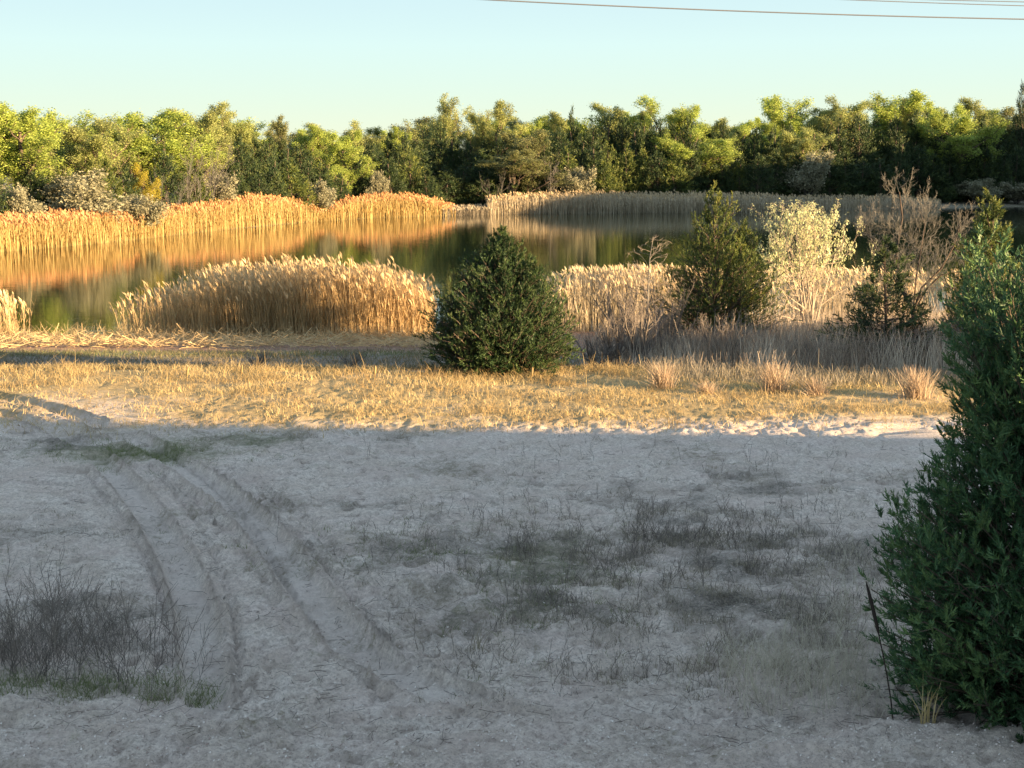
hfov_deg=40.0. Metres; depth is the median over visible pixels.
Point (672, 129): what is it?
cedar tree
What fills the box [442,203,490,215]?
sedge
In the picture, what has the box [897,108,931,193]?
cedar tree
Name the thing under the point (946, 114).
cedar tree
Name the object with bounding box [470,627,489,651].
grass tuft
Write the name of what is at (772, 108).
cottonwood tree
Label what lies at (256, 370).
dry grass
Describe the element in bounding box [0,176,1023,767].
ground
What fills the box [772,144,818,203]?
cedar tree
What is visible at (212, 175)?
bare tree
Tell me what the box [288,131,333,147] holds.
cottonwood tree
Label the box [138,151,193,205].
cedar tree
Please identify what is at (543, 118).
cottonwood tree
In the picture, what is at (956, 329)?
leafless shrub
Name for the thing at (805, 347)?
leafless shrub
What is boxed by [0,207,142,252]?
reed bed
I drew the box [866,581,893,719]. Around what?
mullein stalk
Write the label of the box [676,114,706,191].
cedar tree
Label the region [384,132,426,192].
cedar tree
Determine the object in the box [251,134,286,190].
cedar tree
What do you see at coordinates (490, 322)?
juniper bush
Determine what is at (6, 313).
reed bed
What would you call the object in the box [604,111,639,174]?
cedar tree
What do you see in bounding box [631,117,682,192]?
cedar tree
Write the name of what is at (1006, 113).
cottonwood tree
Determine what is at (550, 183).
bare tree
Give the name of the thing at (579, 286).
reed bed
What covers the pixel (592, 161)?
cedar tree
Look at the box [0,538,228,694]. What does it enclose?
dead scrub
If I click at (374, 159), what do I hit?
cedar tree
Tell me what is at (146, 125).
cottonwood tree
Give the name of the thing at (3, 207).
cedar tree
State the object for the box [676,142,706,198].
cedar tree
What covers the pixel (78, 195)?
willow shrub
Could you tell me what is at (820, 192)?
cedar tree
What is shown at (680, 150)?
cottonwood tree
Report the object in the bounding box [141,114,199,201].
cottonwood tree
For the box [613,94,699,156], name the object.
cottonwood tree
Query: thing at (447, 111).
cottonwood tree
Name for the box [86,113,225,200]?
cottonwood tree
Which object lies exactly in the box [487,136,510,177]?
cedar tree
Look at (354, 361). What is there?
twig bush
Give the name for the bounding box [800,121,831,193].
cedar tree
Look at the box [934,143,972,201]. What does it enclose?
cedar tree
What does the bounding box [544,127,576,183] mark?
cedar tree
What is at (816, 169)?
willow shrub
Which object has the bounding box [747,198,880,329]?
cream leafed tree
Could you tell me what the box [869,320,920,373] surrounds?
leafless shrub
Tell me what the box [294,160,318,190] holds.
cedar tree
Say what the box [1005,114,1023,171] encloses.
cedar tree
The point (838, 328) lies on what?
leafless shrub
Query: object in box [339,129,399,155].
cottonwood tree
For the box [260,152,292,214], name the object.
cedar tree
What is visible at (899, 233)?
bare tree
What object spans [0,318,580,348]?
reed litter
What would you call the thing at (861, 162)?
cedar tree
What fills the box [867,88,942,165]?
cottonwood tree
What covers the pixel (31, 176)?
cedar tree
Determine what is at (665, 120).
cottonwood tree
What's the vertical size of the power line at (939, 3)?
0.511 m
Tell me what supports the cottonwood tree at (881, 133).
on the ground at (328, 462)
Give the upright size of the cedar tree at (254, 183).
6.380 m
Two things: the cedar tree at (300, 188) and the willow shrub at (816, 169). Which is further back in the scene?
the willow shrub at (816, 169)
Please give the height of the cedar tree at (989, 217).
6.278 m
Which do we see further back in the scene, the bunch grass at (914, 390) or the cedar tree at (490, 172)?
the cedar tree at (490, 172)
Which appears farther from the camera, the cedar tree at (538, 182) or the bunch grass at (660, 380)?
the cedar tree at (538, 182)
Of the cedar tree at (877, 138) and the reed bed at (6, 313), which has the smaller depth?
the reed bed at (6, 313)
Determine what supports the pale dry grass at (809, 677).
on the ground at (328, 462)
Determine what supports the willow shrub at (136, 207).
on the ground at (328, 462)
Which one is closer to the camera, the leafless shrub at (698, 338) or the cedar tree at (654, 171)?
the leafless shrub at (698, 338)
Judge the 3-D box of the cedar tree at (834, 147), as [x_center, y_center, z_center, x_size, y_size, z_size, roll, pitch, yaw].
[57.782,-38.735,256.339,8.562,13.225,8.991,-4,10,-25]
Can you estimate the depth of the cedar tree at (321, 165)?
217.24 m
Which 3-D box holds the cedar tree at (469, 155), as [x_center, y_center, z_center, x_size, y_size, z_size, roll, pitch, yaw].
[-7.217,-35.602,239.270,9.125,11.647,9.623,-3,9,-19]
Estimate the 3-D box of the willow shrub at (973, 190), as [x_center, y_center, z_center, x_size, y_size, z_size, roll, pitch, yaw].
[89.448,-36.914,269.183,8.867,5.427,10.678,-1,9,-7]
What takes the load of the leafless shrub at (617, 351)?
on the ground at (328, 462)
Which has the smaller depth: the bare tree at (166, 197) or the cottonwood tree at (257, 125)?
the bare tree at (166, 197)
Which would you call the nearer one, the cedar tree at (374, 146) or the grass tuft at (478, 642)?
the grass tuft at (478, 642)
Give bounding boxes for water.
[0,206,1023,338]
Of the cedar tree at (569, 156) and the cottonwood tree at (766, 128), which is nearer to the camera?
the cedar tree at (569, 156)
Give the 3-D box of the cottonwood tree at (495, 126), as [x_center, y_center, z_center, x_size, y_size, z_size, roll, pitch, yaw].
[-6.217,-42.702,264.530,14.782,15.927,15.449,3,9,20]
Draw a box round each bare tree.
[150,171,187,205]
[164,153,210,203]
[180,137,236,202]
[479,168,513,209]
[521,160,572,208]
[853,166,980,327]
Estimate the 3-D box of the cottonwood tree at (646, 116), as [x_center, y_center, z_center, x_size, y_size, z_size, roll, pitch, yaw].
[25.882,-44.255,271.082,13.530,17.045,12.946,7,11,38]
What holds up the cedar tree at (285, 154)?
on the ground at (328, 462)
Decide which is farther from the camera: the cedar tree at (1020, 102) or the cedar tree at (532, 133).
the cedar tree at (1020, 102)
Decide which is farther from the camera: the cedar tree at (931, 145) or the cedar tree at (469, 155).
the cedar tree at (931, 145)
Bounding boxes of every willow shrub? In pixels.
[0,182,49,225]
[34,165,126,222]
[118,192,170,232]
[193,169,240,204]
[292,178,339,212]
[363,169,389,207]
[556,165,596,195]
[773,149,833,197]
[954,178,1002,203]
[998,181,1023,203]
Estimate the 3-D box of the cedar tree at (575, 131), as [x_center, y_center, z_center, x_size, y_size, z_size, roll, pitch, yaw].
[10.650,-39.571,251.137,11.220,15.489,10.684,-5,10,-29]
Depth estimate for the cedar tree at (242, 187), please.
178.10 m
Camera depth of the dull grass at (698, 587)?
20.82 m
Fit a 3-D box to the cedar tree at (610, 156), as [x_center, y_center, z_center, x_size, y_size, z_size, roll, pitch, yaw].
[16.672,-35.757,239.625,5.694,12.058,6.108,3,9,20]
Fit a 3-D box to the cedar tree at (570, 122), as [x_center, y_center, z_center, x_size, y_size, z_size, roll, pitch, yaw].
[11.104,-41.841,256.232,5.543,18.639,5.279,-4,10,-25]
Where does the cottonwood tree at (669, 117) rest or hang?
on the ground at (328, 462)
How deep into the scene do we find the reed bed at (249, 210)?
167.12 m
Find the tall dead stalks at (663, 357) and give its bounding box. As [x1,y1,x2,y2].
[591,291,955,368]
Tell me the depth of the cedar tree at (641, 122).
258.01 m
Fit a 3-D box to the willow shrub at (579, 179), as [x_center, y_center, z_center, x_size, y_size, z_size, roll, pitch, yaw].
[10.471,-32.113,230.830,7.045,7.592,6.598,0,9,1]
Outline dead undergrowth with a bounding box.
[577,305,973,378]
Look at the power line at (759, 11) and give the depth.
72.90 m
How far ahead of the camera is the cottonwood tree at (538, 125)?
253.48 m
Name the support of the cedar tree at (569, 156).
on the ground at (328, 462)
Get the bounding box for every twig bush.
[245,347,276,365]
[337,348,371,368]
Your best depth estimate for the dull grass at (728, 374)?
39.47 m
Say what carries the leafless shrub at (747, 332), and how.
on the ground at (328, 462)
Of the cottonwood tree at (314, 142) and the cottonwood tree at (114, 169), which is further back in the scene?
the cottonwood tree at (314, 142)
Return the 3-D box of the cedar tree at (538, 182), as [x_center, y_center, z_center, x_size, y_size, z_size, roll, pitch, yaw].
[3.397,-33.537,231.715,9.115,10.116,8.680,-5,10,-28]
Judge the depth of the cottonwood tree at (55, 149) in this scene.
155.00 m
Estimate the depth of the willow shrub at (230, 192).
168.97 m
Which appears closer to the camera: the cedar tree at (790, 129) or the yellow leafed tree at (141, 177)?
the yellow leafed tree at (141, 177)
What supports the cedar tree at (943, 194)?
on the ground at (328, 462)
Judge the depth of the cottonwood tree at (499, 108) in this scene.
249.94 m
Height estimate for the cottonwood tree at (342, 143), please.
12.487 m
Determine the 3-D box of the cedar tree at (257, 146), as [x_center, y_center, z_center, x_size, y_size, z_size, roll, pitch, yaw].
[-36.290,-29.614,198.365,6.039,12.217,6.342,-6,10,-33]
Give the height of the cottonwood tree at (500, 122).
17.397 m
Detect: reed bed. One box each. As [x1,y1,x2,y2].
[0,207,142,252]
[0,290,32,335]
[107,252,439,337]
[137,191,324,238]
[319,190,456,221]
[485,188,778,214]
[539,261,1023,331]
[778,193,940,211]
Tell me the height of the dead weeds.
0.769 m
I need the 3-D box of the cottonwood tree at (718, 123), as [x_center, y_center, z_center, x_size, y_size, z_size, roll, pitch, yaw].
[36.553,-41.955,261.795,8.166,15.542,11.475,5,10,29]
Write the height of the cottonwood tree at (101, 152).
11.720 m
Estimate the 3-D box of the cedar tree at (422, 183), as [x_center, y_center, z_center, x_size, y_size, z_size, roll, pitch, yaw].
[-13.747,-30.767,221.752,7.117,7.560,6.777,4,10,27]
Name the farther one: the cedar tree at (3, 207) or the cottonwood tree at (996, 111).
the cottonwood tree at (996, 111)
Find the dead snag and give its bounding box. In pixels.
[611,235,678,355]
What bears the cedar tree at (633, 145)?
on the ground at (328, 462)
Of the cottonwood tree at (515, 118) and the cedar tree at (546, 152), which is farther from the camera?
the cottonwood tree at (515, 118)
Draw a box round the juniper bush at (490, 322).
[410,224,586,377]
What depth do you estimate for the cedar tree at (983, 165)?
273.88 m
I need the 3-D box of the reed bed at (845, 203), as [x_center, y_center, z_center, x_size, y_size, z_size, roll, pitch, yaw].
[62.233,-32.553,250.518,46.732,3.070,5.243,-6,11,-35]
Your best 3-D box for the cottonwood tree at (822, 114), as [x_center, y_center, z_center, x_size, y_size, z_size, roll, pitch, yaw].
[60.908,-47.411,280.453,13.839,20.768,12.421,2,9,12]
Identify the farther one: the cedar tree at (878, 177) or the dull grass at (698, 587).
the cedar tree at (878, 177)
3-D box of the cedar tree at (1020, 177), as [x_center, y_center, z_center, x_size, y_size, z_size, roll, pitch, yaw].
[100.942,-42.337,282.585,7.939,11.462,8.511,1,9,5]
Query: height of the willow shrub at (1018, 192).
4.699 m
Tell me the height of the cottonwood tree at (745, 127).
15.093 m
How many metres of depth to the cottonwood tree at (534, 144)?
231.72 m
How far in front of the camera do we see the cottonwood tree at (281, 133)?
216.92 m
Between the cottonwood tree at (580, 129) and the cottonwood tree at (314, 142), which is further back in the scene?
the cottonwood tree at (580, 129)
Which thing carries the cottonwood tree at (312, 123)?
on the ground at (328, 462)
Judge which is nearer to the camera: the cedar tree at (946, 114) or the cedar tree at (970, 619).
the cedar tree at (970, 619)
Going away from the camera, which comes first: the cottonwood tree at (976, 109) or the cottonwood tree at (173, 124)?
the cottonwood tree at (173, 124)
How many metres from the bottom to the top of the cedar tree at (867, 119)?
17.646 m
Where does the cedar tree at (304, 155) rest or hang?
on the ground at (328, 462)
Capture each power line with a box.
[490,0,1023,19]
[856,0,1023,5]
[945,0,1023,1]
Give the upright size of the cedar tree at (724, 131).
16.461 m
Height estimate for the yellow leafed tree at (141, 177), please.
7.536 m
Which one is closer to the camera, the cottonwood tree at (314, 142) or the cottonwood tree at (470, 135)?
the cottonwood tree at (314, 142)
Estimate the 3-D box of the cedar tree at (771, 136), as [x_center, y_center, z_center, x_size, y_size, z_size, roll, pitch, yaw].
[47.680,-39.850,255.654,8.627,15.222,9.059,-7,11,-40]
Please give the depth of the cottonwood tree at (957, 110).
289.35 m
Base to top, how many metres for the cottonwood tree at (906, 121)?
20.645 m
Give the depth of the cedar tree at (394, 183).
215.50 m
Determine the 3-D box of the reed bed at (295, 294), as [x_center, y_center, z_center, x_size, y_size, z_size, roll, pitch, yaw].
[-10.045,-3.990,61.463,14.326,3.868,7.289,0,9,0]
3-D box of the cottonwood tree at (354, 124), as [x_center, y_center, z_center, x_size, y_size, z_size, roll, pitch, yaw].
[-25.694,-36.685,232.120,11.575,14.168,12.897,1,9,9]
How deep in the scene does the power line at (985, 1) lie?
74.77 m
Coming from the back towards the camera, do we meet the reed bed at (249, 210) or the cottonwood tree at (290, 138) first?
the cottonwood tree at (290, 138)
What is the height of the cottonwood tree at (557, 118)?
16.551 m
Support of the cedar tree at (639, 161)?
on the ground at (328, 462)
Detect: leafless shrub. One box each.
[567,320,628,366]
[584,272,667,359]
[591,307,632,365]
[613,289,673,365]
[638,276,698,363]
[662,316,711,363]
[691,309,749,365]
[727,320,778,359]
[786,327,828,372]
[825,312,866,354]
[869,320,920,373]
[913,313,971,369]
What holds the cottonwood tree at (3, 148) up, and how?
on the ground at (328, 462)
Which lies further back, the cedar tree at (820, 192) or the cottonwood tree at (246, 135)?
the cedar tree at (820, 192)
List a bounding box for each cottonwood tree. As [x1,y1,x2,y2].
[0,101,75,197]
[0,109,38,180]
[0,129,13,208]
[2,115,101,211]
[32,117,89,170]
[36,115,147,190]
[70,107,202,197]
[71,122,134,185]
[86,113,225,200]
[88,126,125,201]
[112,119,163,174]
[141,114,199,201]
[155,112,238,200]
[163,107,237,194]
[196,100,238,179]
[199,114,257,167]
[199,117,293,178]
[216,110,273,172]
[258,121,304,156]
[264,114,303,167]
[284,124,337,179]
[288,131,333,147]
[293,121,349,167]
[311,130,378,197]
[325,120,391,169]
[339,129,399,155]
[362,125,432,167]
[370,126,412,163]
[388,116,462,153]
[403,92,470,163]
[412,114,465,147]
[421,119,460,158]
[450,115,508,157]
[452,105,494,155]
[463,99,533,166]
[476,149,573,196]
[489,110,508,146]
[496,129,566,180]
[506,115,521,130]
[508,118,560,138]
[517,120,556,153]
[528,115,604,147]
[542,110,575,155]
[564,117,597,150]
[586,102,633,152]
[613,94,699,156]
[621,110,657,150]
[648,123,742,189]
[658,104,710,163]
[661,114,727,146]
[697,117,734,173]
[699,123,758,160]
[703,119,782,167]
[717,126,781,181]
[744,117,784,177]
[745,94,816,160]
[763,126,837,167]
[800,93,848,154]
[814,99,876,158]
[849,111,906,152]
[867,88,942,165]
[867,102,900,164]
[881,97,936,146]
[905,111,1012,200]
[921,101,969,145]
[955,95,1002,155]
[964,107,1008,139]
[986,106,1023,164]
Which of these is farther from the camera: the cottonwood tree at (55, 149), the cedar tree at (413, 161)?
the cedar tree at (413, 161)
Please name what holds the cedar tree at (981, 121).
on the ground at (328, 462)
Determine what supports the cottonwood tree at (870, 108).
on the ground at (328, 462)
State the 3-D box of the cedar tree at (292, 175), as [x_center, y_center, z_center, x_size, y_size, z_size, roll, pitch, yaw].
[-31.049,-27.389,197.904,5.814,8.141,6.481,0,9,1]
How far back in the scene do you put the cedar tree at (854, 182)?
256.92 m
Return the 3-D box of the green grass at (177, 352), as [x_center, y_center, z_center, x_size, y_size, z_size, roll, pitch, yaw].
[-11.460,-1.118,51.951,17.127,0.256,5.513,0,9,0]
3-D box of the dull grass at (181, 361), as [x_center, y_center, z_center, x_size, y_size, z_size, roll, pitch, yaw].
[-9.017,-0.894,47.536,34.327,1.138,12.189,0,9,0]
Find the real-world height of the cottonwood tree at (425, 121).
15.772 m
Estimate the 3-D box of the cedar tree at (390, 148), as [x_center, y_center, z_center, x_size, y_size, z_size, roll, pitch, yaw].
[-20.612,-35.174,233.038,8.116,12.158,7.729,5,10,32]
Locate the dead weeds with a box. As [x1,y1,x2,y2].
[268,432,933,700]
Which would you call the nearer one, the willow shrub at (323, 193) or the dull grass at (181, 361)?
the dull grass at (181, 361)
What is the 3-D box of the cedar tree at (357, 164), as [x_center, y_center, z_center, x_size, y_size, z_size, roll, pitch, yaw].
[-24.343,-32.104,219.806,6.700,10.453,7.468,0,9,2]
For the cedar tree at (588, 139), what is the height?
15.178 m
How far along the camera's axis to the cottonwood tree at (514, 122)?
269.82 m
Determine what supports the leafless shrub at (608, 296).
on the ground at (328, 462)
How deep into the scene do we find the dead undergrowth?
42.97 m
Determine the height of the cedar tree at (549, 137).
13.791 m
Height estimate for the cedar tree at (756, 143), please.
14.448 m
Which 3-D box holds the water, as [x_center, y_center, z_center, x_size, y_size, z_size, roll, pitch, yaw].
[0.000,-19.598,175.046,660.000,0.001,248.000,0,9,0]
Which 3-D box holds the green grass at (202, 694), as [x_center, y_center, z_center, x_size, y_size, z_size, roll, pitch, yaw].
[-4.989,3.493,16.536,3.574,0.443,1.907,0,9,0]
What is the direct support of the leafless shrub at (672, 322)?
on the ground at (328, 462)
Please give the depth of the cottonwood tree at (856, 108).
274.58 m
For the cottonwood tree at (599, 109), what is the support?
on the ground at (328, 462)
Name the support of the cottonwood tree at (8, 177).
on the ground at (328, 462)
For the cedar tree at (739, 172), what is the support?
on the ground at (328, 462)
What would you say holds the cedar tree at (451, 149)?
on the ground at (328, 462)
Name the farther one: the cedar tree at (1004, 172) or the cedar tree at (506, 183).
the cedar tree at (1004, 172)
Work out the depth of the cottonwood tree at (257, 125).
216.80 m
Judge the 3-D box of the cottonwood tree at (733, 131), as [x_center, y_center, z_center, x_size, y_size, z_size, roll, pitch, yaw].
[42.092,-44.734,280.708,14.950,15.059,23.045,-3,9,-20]
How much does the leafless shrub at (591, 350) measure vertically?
1.639 m
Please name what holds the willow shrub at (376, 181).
on the ground at (328, 462)
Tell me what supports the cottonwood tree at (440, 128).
on the ground at (328, 462)
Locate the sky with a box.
[0,0,1023,153]
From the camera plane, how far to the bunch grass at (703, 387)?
37.18 m
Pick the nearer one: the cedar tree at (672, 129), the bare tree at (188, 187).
the bare tree at (188, 187)
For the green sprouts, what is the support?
on the ground at (328, 462)
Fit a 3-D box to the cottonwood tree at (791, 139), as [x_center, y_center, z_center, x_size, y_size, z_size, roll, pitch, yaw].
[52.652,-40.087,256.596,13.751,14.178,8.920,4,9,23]
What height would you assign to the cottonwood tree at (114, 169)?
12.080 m
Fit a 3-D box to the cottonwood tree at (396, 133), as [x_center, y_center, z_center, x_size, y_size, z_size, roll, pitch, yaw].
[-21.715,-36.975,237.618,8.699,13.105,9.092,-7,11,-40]
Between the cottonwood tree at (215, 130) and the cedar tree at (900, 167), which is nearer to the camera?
the cottonwood tree at (215, 130)
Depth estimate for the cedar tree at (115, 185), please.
146.81 m
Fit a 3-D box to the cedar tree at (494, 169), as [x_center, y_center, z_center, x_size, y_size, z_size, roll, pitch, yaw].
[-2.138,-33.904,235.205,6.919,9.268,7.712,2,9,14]
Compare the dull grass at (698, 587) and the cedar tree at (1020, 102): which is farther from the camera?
the cedar tree at (1020, 102)
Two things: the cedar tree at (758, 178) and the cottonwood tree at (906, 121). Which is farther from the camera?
the cottonwood tree at (906, 121)
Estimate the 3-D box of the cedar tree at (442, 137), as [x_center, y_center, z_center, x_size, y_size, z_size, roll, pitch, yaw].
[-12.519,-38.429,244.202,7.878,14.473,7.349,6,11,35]
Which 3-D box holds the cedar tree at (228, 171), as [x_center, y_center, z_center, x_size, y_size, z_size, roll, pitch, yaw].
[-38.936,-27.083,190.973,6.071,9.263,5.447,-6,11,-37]
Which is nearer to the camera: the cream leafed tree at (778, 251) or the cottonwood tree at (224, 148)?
the cream leafed tree at (778, 251)
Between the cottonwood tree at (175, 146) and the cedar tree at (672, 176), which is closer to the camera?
the cottonwood tree at (175, 146)
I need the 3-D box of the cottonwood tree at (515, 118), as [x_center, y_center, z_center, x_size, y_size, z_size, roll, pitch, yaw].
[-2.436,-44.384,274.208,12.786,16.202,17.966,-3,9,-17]
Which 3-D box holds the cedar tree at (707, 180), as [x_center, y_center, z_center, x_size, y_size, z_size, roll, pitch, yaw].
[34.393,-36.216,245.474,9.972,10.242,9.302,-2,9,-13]
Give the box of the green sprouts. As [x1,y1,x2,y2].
[2,376,948,695]
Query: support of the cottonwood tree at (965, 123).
on the ground at (328, 462)
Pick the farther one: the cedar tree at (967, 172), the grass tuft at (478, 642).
the cedar tree at (967, 172)
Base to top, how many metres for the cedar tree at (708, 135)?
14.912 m
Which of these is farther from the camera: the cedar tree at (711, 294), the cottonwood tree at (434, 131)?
the cottonwood tree at (434, 131)
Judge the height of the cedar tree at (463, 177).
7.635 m
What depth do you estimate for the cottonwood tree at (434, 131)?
254.82 m
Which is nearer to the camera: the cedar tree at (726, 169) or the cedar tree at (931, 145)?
the cedar tree at (726, 169)
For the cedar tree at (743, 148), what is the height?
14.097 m
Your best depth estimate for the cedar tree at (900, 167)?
262.88 m
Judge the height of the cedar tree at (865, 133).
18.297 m
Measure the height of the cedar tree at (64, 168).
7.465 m
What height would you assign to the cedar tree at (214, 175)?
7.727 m
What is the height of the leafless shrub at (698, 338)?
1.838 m
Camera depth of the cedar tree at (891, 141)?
272.95 m
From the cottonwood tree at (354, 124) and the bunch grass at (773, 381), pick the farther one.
the cottonwood tree at (354, 124)
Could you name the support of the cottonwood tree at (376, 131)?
on the ground at (328, 462)
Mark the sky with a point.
(329, 64)
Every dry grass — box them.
[0,348,981,437]
[661,524,953,719]
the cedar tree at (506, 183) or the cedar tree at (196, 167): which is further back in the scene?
the cedar tree at (506, 183)
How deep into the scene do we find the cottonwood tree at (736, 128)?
274.83 m
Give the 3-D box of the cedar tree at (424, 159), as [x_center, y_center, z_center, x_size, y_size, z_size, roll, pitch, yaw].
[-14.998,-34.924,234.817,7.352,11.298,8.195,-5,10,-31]
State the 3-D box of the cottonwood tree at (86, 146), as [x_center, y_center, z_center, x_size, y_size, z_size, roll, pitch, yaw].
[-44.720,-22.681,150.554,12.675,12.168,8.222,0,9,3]
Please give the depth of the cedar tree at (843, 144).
266.27 m
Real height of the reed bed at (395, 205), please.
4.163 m
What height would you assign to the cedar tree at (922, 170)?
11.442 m
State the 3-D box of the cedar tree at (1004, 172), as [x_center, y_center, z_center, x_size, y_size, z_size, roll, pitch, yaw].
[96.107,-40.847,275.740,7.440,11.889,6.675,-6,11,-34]
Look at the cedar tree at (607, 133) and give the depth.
250.87 m
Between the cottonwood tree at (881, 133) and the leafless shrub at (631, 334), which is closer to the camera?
the leafless shrub at (631, 334)
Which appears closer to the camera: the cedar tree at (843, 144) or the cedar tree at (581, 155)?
the cedar tree at (581, 155)
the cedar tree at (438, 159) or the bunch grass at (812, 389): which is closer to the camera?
the bunch grass at (812, 389)
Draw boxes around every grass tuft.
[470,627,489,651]
[907,683,946,723]
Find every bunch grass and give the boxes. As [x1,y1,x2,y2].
[623,361,683,389]
[689,378,727,394]
[744,360,802,394]
[789,374,838,398]
[870,362,948,399]
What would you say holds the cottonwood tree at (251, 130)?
on the ground at (328, 462)
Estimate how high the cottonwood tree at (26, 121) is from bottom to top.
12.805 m
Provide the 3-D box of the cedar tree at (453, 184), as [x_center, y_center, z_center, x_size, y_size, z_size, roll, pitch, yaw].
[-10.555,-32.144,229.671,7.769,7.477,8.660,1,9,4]
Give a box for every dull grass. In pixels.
[0,346,750,373]
[0,421,934,729]
[647,354,976,386]
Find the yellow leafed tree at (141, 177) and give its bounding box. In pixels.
[122,162,161,204]
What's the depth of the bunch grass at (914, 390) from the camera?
36.26 m
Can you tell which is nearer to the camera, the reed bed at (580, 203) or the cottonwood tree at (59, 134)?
the cottonwood tree at (59, 134)
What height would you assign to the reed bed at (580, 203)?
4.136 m
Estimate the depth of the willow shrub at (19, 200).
128.05 m
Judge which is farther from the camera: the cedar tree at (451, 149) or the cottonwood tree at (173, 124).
the cedar tree at (451, 149)
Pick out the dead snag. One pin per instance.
(647, 289)
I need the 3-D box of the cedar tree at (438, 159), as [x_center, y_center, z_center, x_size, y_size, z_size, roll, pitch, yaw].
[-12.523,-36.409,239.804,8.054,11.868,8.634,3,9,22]
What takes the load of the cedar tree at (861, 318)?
on the ground at (328, 462)
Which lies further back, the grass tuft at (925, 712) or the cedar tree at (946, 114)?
the cedar tree at (946, 114)
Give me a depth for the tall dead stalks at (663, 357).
46.89 m
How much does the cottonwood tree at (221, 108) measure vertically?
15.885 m
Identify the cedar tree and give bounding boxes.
[0,178,13,215]
[17,150,56,213]
[44,165,75,208]
[96,156,126,209]
[113,162,141,207]
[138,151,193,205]
[176,154,218,205]
[208,164,217,183]
[214,153,243,195]
[219,136,262,197]
[229,162,252,198]
[240,172,275,196]
[242,132,271,192]
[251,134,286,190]
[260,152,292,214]
[271,139,293,177]
[275,156,327,215]
[277,161,308,198]
[291,142,322,181]
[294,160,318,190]
[309,161,341,205]
[312,150,334,195]
[323,150,354,198]
[330,172,354,203]
[338,145,371,195]
[341,176,367,198]
[354,141,396,194]
[359,152,389,195]
[380,135,399,174]
[380,156,410,196]
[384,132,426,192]
[385,130,399,180]
[395,145,427,195]
[409,141,442,194]
[411,165,445,202]
[423,121,457,174]
[426,135,456,197]
[431,165,469,205]
[439,129,468,201]
[448,163,484,205]
[450,141,491,201]
[457,147,504,206]
[473,140,493,170]
[480,153,509,201]
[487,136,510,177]
[488,156,535,200]
[515,150,548,198]
[518,127,540,191]
[534,137,559,192]
[538,129,556,171]
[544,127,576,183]
[547,146,584,195]
[561,121,586,163]
[564,105,577,153]
[569,133,596,185]
[573,123,614,179]
[579,140,617,202]
[591,154,622,200]
[594,115,620,182]
[598,139,625,191]
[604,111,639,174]
[615,141,645,202]
[617,122,656,188]
[627,140,655,193]
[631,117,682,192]
[633,180,801,341]
[635,150,682,194]
[636,110,648,154]
[655,154,702,197]
[658,122,682,190]
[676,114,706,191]
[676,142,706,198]
[686,151,735,195]
[698,123,713,190]
[700,118,744,190]
[707,152,737,196]
[727,130,754,188]
[728,154,754,198]
[737,152,777,197]
[743,125,767,189]
[752,124,785,192]
[755,148,803,202]
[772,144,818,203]
[778,122,801,167]
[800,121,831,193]
[802,175,830,203]
[809,235,958,359]
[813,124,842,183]
[816,136,851,203]
[828,151,869,202]
[830,116,855,191]
[835,113,883,193]
[848,156,879,203]
[852,116,874,169]
[857,118,891,190]
[857,156,905,203]
[857,221,1023,743]
[878,113,911,195]
[883,135,914,202]
[896,144,942,200]
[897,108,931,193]
[908,108,948,191]
[912,153,961,203]
[932,187,1022,359]
[934,109,951,168]
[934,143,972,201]
[950,135,982,201]
[963,136,1001,202]
[975,111,1004,182]
[986,115,1017,177]
[986,146,1016,202]
[1000,146,1023,200]
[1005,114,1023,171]
[1007,78,1023,176]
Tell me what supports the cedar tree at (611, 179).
on the ground at (328, 462)
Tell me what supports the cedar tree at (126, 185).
on the ground at (328, 462)
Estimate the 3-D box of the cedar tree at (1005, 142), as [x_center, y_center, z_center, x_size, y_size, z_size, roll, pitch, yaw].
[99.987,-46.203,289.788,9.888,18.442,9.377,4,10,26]
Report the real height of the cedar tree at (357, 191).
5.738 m
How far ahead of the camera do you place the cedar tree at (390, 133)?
236.25 m
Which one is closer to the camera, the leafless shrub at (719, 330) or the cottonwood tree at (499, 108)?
the leafless shrub at (719, 330)
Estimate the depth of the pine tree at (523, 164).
227.25 m
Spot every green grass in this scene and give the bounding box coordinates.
[0,346,429,362]
[0,651,226,709]
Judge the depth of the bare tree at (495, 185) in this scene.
227.27 m
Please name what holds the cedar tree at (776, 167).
on the ground at (328, 462)
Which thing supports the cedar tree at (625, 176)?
on the ground at (328, 462)
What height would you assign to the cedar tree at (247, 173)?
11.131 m
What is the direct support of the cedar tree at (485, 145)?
on the ground at (328, 462)
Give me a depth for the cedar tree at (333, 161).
219.77 m
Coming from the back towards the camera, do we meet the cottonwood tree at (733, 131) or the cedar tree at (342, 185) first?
the cottonwood tree at (733, 131)

